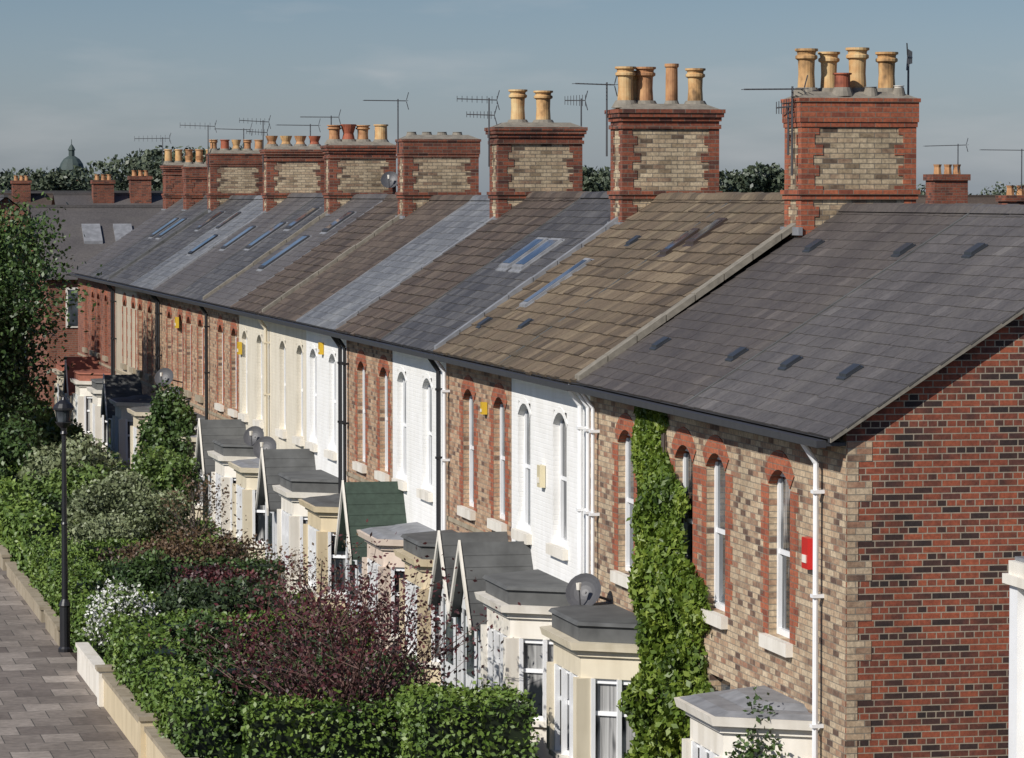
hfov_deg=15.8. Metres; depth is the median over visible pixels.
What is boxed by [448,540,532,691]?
porch
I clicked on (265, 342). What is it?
downpipes
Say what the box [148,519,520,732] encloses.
maroon plum tree
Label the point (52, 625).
garden wall
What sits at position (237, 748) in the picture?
lawn
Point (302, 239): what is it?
rooflights
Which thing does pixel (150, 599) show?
garden hedge
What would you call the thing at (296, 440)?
window surrounds
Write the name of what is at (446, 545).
porch
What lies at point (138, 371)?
window surrounds
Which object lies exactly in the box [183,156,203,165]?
chimney pots
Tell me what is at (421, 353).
gutter and flashing
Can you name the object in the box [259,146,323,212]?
chimney stack
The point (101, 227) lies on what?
background house
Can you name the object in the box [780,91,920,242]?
chimney stack
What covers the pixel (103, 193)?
background house
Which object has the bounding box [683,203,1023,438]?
tiled roof
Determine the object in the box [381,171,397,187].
satellite dish
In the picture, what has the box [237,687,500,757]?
garden hedge
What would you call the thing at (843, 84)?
chimney pots
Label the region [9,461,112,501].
garden shrub
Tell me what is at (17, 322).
garden tree
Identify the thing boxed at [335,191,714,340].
tiled roof
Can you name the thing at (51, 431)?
garden shrub
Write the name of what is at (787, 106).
tv aerial
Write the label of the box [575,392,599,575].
downpipes
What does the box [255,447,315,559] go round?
porch
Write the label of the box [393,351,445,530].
brick walls
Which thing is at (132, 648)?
garden hedge
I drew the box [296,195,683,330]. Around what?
tiled roof
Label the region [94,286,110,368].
window surrounds
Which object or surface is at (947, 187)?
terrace
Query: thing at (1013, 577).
white rendered house
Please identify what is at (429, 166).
chimney stack
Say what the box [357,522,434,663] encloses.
bay window
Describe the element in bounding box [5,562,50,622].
garden wall
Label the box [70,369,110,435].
bay window
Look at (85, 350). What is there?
window surrounds
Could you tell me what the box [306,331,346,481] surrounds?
brick walls
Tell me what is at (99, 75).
sky
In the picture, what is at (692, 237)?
rooflights
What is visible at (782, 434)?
gutter and flashing
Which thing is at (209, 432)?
porch
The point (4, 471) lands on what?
garden hedge
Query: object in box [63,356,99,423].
porch
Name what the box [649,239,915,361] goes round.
rooflights
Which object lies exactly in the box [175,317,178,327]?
alarm box
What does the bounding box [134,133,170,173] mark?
tv aerial
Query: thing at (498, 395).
window surrounds
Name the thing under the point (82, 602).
garden hedge
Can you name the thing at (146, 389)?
brick walls
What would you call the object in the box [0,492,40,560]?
garden hedge
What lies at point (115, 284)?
gutter and flashing
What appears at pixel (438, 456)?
downpipes
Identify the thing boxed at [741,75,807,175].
tv aerial
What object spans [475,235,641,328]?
rooflights
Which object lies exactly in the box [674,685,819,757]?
bay window
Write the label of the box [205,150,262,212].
chimney stack
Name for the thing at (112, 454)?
garden hedge
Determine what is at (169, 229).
rooflights
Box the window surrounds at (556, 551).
[511,384,583,560]
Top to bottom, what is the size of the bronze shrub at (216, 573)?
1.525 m
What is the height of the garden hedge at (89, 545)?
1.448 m
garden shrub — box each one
[0,395,44,422]
[0,415,50,471]
[9,378,55,417]
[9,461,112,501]
[13,432,126,481]
[17,408,101,449]
[111,546,180,601]
[126,441,202,511]
[135,380,197,472]
[176,607,245,668]
[184,536,259,562]
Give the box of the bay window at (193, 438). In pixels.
[180,430,202,520]
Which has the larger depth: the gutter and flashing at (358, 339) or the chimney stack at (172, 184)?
the chimney stack at (172, 184)
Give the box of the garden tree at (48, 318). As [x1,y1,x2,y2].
[6,215,51,365]
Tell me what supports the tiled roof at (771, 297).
on the brick walls at (608, 413)
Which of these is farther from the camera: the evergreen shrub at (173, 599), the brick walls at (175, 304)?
the brick walls at (175, 304)
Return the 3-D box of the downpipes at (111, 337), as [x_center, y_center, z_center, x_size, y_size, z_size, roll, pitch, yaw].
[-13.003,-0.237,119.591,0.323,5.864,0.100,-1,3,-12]
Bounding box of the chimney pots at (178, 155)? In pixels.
[163,149,207,164]
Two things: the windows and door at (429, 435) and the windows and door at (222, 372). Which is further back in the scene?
the windows and door at (222, 372)
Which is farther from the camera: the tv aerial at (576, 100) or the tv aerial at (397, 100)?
the tv aerial at (397, 100)
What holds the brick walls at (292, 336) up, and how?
on the ground
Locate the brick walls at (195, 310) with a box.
[184,303,210,419]
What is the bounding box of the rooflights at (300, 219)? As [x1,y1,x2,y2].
[244,207,321,250]
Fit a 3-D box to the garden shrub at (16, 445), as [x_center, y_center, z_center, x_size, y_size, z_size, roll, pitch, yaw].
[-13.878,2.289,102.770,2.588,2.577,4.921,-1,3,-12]
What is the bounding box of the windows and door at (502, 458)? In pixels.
[469,396,504,519]
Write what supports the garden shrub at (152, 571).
on the lawn
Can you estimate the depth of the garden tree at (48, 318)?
122.08 m
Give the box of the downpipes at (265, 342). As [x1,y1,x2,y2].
[257,319,269,435]
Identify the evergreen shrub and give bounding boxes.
[145,571,298,625]
[239,627,366,666]
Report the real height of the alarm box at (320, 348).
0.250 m
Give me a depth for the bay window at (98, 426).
115.60 m
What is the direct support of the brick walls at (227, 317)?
on the ground
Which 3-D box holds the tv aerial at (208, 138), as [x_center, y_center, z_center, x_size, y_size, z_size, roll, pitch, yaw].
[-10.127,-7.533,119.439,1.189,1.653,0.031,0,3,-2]
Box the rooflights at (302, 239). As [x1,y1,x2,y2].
[256,211,356,270]
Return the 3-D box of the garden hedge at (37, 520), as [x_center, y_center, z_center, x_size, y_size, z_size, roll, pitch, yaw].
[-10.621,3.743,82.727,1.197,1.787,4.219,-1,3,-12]
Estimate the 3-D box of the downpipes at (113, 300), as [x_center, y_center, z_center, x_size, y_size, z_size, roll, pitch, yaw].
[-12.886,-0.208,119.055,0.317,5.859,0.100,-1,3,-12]
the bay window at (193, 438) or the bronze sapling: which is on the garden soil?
the bay window at (193, 438)
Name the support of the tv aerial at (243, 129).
attached to the chimney stack at (233, 172)
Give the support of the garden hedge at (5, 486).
on the garden soil
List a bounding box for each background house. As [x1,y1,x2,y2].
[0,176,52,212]
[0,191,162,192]
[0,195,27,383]
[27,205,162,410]
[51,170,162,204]
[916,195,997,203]
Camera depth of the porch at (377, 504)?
68.50 m
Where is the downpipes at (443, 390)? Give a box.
[434,354,449,529]
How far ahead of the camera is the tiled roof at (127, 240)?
129.10 m
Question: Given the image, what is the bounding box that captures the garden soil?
[70,644,76,660]
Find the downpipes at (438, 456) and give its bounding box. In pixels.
[428,359,442,530]
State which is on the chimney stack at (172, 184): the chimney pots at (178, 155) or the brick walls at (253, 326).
the chimney pots at (178, 155)
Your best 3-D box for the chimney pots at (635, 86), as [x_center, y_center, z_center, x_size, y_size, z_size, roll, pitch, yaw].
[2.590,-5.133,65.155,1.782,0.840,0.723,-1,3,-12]
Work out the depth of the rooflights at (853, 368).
45.85 m
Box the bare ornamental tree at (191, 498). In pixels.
[154,468,246,543]
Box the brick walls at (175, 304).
[161,297,184,395]
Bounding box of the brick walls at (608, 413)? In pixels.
[590,396,699,757]
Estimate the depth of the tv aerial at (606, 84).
65.01 m
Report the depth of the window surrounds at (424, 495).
66.75 m
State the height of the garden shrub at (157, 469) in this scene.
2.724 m
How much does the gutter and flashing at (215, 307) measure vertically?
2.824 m
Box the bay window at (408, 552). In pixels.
[393,529,455,686]
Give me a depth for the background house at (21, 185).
207.52 m
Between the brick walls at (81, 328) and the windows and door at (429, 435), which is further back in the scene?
the brick walls at (81, 328)
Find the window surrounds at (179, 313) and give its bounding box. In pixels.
[160,303,183,399]
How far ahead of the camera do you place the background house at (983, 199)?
203.47 m
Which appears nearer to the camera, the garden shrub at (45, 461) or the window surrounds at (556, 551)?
the window surrounds at (556, 551)
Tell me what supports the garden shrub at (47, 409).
on the lawn
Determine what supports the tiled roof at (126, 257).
on the brick walls at (101, 288)
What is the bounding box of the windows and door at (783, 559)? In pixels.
[714,456,790,690]
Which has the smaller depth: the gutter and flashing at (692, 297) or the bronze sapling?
the gutter and flashing at (692, 297)
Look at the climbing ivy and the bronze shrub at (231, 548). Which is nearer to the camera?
the climbing ivy
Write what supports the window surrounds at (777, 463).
attached to the brick walls at (943, 472)
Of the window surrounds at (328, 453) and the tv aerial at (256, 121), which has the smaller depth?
the window surrounds at (328, 453)
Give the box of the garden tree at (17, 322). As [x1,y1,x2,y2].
[0,183,107,423]
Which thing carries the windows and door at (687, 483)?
attached to the brick walls at (608, 413)
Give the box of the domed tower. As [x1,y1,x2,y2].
[59,139,86,180]
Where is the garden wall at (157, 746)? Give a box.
[144,726,198,757]
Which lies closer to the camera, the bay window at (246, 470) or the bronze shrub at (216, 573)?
the bronze shrub at (216, 573)
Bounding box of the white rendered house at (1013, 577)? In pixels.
[1002,556,1023,757]
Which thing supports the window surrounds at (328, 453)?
attached to the brick walls at (325, 407)
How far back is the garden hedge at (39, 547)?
78.12 m
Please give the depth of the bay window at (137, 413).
104.94 m
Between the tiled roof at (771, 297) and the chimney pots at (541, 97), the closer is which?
the tiled roof at (771, 297)
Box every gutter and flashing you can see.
[68,211,182,278]
[85,208,209,283]
[104,199,254,288]
[125,210,265,293]
[149,197,315,299]
[172,210,327,305]
[197,201,381,311]
[225,213,401,318]
[256,200,471,326]
[290,216,494,335]
[329,198,580,345]
[374,217,617,358]
[426,200,730,372]
[490,223,795,390]
[567,213,970,414]
[674,309,1023,447]
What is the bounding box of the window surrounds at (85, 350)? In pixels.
[78,283,94,356]
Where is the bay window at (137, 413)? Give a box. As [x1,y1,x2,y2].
[127,405,150,468]
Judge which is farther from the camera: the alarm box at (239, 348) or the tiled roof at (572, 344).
the alarm box at (239, 348)
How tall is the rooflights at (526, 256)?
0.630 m
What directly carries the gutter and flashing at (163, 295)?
attached to the tiled roof at (191, 273)
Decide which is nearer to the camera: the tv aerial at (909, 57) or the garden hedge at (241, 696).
the tv aerial at (909, 57)
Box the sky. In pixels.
[0,0,1023,194]
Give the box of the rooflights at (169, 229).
[148,217,188,239]
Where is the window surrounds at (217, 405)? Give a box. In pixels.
[210,315,238,418]
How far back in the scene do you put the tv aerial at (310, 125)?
107.59 m
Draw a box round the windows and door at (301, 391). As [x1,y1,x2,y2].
[284,346,302,435]
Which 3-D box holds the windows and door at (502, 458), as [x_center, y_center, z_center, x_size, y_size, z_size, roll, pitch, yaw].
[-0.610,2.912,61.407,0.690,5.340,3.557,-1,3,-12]
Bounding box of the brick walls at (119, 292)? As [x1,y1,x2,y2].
[115,286,136,374]
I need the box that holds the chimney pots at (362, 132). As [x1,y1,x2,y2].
[325,124,388,143]
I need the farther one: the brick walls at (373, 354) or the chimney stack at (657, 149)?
the brick walls at (373, 354)
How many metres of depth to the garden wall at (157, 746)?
54.71 m
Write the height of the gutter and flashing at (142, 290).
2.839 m
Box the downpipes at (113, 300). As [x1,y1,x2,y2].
[108,285,116,374]
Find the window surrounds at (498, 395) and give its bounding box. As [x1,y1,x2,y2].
[446,375,509,531]
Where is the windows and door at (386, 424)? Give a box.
[363,367,387,471]
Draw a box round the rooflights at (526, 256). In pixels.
[495,237,564,272]
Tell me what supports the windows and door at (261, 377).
attached to the brick walls at (253, 326)
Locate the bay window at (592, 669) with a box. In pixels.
[540,601,659,757]
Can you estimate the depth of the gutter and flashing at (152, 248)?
119.46 m
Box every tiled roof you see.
[72,198,182,276]
[89,195,206,280]
[109,195,257,285]
[129,195,262,290]
[153,193,317,295]
[176,193,323,301]
[202,194,388,307]
[230,194,397,314]
[261,195,474,321]
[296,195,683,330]
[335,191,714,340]
[381,191,749,352]
[433,192,783,366]
[497,192,783,383]
[576,203,975,406]
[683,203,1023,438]
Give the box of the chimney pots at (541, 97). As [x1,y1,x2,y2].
[508,89,553,122]
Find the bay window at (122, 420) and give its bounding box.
[109,395,153,469]
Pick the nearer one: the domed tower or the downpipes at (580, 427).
the downpipes at (580, 427)
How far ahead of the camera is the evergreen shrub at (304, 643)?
61.66 m
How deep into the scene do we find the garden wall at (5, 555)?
85.08 m
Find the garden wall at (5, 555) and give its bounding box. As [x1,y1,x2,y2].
[0,545,11,570]
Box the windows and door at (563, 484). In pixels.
[524,407,566,545]
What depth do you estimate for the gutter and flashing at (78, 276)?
126.07 m
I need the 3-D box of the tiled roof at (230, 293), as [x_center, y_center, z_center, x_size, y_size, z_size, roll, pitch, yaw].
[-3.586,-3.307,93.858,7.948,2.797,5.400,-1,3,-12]
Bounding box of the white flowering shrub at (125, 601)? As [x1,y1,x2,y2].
[83,576,160,645]
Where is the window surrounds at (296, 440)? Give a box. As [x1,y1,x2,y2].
[275,337,303,445]
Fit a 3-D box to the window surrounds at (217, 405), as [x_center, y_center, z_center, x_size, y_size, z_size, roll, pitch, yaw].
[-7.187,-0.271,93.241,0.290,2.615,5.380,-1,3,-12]
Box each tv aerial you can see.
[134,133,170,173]
[181,120,216,170]
[216,124,253,148]
[239,115,270,171]
[293,120,319,141]
[363,92,408,152]
[457,90,499,166]
[565,91,587,126]
[572,76,617,155]
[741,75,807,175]
[776,92,793,154]
[906,43,912,94]
[933,139,967,170]
[981,149,1023,188]
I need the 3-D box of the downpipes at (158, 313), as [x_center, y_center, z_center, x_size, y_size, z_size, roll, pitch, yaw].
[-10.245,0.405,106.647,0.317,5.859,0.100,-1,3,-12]
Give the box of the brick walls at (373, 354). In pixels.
[346,340,392,481]
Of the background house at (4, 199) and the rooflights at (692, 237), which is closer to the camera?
the rooflights at (692, 237)
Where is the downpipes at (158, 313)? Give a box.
[153,295,161,397]
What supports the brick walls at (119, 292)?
on the ground
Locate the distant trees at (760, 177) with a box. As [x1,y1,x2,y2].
[0,144,1022,194]
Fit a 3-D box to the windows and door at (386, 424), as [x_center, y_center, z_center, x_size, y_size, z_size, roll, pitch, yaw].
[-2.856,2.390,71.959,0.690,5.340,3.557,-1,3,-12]
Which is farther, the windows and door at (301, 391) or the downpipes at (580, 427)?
the windows and door at (301, 391)
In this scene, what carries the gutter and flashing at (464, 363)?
attached to the tiled roof at (659, 221)
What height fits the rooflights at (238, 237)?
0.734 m
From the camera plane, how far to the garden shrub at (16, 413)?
114.04 m
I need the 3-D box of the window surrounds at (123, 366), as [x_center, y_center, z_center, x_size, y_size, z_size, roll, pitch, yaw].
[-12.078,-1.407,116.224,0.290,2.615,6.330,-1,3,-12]
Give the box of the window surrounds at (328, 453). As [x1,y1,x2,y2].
[305,345,336,460]
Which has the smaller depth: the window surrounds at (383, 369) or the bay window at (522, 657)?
the bay window at (522, 657)
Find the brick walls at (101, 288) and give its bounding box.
[96,282,115,374]
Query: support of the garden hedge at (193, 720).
on the garden soil
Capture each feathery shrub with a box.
[58,468,194,541]
[67,510,139,546]
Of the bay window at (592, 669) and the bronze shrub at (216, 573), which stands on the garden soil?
the bay window at (592, 669)
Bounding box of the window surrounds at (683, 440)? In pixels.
[610,413,698,601]
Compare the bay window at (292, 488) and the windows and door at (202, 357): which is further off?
the windows and door at (202, 357)
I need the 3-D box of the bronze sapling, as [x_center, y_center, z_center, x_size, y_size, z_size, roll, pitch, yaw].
[-3.408,4.028,64.825,2.032,2.764,2.641,-1,3,-12]
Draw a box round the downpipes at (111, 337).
[106,284,112,374]
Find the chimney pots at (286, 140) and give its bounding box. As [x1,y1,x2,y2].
[264,136,320,148]
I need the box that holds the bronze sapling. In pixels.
[262,533,373,618]
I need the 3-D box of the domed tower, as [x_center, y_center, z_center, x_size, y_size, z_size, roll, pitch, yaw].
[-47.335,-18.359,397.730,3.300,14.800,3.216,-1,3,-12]
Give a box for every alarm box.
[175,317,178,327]
[237,342,241,354]
[318,342,323,354]
[480,402,486,414]
[537,464,544,487]
[802,536,812,569]
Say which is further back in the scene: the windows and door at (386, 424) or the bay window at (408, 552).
the windows and door at (386, 424)
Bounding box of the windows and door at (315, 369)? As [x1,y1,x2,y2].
[314,348,335,449]
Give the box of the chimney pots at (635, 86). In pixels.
[611,63,706,108]
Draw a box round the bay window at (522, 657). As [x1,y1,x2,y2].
[474,569,570,757]
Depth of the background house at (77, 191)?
244.17 m
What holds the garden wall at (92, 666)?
on the pavement
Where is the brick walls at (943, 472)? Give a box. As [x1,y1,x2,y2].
[699,313,1023,757]
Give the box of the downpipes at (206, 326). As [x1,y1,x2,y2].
[199,306,209,419]
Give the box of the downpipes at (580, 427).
[568,384,585,574]
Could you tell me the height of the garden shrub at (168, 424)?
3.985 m
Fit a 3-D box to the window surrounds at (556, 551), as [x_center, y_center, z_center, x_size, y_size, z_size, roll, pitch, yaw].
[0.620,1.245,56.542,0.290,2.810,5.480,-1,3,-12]
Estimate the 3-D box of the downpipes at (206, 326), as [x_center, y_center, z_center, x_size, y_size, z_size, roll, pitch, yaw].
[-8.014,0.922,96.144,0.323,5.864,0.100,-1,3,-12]
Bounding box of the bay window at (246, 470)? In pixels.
[228,458,264,559]
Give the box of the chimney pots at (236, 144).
[207,140,262,152]
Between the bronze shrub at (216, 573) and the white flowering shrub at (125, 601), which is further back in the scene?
the bronze shrub at (216, 573)
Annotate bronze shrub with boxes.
[90,524,282,564]
[156,562,271,593]
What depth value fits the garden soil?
69.56 m
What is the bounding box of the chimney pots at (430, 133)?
[406,132,461,135]
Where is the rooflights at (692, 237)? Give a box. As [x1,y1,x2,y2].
[656,218,726,256]
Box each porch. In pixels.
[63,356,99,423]
[101,373,141,450]
[194,418,245,534]
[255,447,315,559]
[335,480,406,616]
[428,530,507,688]
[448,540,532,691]
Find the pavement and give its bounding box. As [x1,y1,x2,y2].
[0,567,137,757]
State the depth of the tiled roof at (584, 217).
67.59 m
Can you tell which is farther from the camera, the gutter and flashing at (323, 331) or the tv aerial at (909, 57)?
the gutter and flashing at (323, 331)
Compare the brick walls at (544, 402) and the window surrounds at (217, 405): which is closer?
the brick walls at (544, 402)
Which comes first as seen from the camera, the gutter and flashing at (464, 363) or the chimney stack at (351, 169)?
the gutter and flashing at (464, 363)
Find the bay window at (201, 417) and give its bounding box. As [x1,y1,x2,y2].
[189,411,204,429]
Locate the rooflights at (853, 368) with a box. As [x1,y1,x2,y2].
[777,243,987,380]
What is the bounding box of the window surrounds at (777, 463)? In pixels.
[699,435,871,757]
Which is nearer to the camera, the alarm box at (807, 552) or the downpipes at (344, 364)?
the alarm box at (807, 552)
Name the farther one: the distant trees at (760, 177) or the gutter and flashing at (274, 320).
the distant trees at (760, 177)
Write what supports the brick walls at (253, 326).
on the ground
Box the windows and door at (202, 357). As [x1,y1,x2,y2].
[190,324,202,394]
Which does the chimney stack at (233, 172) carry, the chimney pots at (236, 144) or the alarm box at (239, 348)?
the chimney pots at (236, 144)
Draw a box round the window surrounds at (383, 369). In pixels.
[346,349,390,481]
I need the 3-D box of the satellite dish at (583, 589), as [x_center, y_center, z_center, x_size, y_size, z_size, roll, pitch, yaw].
[1.107,3.004,52.425,0.656,0.491,0.364,-1,3,-12]
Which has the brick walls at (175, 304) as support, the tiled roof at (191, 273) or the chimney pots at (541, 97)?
the tiled roof at (191, 273)
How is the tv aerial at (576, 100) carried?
attached to the chimney stack at (526, 158)
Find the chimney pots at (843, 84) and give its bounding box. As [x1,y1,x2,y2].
[793,47,905,95]
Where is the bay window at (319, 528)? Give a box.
[298,493,345,614]
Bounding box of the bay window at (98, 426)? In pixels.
[86,378,106,449]
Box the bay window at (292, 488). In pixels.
[272,470,342,593]
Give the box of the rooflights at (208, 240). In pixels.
[186,212,242,255]
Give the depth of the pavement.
63.01 m
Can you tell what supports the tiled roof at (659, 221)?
on the brick walls at (484, 383)
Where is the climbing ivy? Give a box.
[616,406,713,757]
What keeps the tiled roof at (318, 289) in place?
on the brick walls at (292, 336)
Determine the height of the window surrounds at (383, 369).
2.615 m
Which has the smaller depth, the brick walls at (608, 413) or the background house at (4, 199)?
the brick walls at (608, 413)
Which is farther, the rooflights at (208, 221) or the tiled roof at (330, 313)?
the rooflights at (208, 221)
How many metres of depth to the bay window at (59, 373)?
128.26 m
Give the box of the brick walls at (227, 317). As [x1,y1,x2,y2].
[211,309,238,419]
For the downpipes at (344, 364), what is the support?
attached to the brick walls at (373, 354)
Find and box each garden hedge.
[0,459,11,478]
[0,475,25,500]
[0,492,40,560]
[5,461,129,482]
[6,501,61,580]
[25,530,81,604]
[32,493,124,519]
[38,547,115,648]
[49,445,120,468]
[67,514,221,542]
[70,584,113,659]
[72,535,238,565]
[94,553,287,594]
[100,610,186,703]
[131,651,240,757]
[132,590,315,612]
[155,605,378,667]
[196,651,427,743]
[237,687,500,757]
[390,677,539,757]
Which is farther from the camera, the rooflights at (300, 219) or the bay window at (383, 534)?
the rooflights at (300, 219)
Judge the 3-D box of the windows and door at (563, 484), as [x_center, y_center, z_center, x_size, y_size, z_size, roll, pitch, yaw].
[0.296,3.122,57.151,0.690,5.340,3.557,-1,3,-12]
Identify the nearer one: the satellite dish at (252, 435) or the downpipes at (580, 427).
the downpipes at (580, 427)
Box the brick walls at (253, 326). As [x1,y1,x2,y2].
[239,315,270,436]
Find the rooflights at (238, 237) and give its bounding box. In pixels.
[219,225,257,250]
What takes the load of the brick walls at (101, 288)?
on the ground
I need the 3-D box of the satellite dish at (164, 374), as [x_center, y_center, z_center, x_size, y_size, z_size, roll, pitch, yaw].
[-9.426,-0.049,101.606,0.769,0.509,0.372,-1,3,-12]
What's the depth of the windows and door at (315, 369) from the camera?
79.48 m
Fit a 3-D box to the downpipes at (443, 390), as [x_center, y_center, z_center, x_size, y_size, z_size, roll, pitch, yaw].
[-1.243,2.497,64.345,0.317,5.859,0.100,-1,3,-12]
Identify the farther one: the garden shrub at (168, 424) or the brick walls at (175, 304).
the brick walls at (175, 304)
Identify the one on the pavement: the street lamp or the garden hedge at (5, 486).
the street lamp
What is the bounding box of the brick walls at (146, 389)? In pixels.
[137,292,160,399]
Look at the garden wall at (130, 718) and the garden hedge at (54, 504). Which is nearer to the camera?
the garden wall at (130, 718)
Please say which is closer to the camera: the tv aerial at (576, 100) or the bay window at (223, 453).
the tv aerial at (576, 100)
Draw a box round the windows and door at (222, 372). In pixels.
[222,333,236,408]
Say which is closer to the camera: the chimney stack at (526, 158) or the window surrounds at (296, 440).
the chimney stack at (526, 158)
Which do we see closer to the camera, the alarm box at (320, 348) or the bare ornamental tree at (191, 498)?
the alarm box at (320, 348)
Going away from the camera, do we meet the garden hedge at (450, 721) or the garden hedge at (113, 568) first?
the garden hedge at (450, 721)
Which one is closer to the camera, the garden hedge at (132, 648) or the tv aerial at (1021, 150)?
the garden hedge at (132, 648)
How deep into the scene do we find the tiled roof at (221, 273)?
98.99 m
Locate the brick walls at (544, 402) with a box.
[512,378,589,582]
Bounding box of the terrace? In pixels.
[923,164,1023,204]
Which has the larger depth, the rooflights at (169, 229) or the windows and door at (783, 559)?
the rooflights at (169, 229)
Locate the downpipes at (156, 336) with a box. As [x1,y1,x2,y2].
[150,295,157,399]
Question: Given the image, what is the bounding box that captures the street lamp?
[53,396,73,652]
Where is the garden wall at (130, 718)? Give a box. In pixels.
[102,673,160,757]
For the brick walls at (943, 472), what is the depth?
41.86 m
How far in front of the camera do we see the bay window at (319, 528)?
72.29 m
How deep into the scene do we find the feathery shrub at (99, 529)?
80.52 m
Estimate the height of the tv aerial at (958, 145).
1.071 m
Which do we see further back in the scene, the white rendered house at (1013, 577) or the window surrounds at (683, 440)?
the window surrounds at (683, 440)
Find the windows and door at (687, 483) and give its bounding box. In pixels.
[625,433,692,755]
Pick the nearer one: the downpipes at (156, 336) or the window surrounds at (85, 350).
the downpipes at (156, 336)
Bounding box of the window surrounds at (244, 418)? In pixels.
[238,327,262,428]
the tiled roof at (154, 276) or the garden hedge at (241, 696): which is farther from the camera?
the tiled roof at (154, 276)
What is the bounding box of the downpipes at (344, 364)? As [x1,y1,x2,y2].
[335,337,348,481]
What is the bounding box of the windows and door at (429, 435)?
[403,378,431,489]
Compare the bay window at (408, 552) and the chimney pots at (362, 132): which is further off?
the chimney pots at (362, 132)
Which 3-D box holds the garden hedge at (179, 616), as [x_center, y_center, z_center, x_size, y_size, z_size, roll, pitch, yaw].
[-4.301,4.737,64.123,4.161,1.631,1.184,-1,3,-12]
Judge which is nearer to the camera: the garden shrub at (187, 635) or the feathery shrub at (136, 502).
the garden shrub at (187, 635)
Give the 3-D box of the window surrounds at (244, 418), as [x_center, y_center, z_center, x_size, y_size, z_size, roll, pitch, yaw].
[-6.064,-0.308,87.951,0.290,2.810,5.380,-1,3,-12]
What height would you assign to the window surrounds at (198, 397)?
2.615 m
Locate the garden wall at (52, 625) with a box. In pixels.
[44,609,59,645]
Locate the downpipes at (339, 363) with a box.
[331,337,342,492]
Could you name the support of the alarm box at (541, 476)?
attached to the brick walls at (544, 402)
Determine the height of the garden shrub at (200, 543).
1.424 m
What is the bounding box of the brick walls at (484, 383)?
[446,363,511,541]
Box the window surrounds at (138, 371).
[135,296,155,388]
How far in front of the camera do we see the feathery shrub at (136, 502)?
84.18 m
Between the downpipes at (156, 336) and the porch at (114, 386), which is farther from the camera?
the porch at (114, 386)
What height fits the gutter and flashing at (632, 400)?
2.656 m
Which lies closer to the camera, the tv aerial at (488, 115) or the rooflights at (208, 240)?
the tv aerial at (488, 115)
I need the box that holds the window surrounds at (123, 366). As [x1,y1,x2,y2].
[115,292,136,374]
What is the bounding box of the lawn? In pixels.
[229,743,245,757]
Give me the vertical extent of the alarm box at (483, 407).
0.200 m
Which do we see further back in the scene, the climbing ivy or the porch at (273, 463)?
the porch at (273, 463)
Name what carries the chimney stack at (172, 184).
on the tiled roof at (127, 240)
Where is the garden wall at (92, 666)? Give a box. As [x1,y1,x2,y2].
[75,642,114,706]
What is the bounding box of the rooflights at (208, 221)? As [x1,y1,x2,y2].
[194,211,224,230]
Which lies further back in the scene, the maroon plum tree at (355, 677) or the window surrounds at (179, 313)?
the window surrounds at (179, 313)
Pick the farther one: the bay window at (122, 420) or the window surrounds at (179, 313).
the bay window at (122, 420)
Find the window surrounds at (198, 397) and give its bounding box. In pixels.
[183,308,209,412]
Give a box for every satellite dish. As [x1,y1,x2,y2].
[155,368,182,385]
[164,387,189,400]
[243,426,275,445]
[253,436,275,458]
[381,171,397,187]
[566,573,611,605]
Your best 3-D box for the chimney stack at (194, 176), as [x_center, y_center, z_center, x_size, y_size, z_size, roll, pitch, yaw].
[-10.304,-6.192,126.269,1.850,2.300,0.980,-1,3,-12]
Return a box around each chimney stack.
[160,162,205,209]
[181,164,206,210]
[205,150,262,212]
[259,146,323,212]
[320,141,396,215]
[395,135,480,218]
[484,122,587,219]
[604,104,725,224]
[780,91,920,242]
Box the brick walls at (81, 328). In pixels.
[78,278,95,356]
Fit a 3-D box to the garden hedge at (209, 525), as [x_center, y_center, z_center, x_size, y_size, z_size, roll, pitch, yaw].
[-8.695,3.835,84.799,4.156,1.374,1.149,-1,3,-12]
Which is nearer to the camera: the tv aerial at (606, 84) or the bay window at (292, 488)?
the tv aerial at (606, 84)
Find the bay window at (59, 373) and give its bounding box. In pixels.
[52,361,68,416]
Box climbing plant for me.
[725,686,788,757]
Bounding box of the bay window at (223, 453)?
[207,438,256,542]
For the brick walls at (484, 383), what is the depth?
61.89 m
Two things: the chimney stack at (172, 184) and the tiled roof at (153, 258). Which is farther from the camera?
the chimney stack at (172, 184)
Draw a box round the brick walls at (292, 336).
[271,323,306,448]
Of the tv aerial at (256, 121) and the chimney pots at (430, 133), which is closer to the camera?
the chimney pots at (430, 133)
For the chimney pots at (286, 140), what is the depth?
107.30 m
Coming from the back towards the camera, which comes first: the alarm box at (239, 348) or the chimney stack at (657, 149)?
the alarm box at (239, 348)
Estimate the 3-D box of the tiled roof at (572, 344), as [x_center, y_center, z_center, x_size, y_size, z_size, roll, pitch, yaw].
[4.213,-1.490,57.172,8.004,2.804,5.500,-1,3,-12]
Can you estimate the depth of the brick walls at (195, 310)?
98.78 m
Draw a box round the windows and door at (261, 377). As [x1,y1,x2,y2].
[246,334,261,418]
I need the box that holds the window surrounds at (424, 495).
[392,367,432,501]

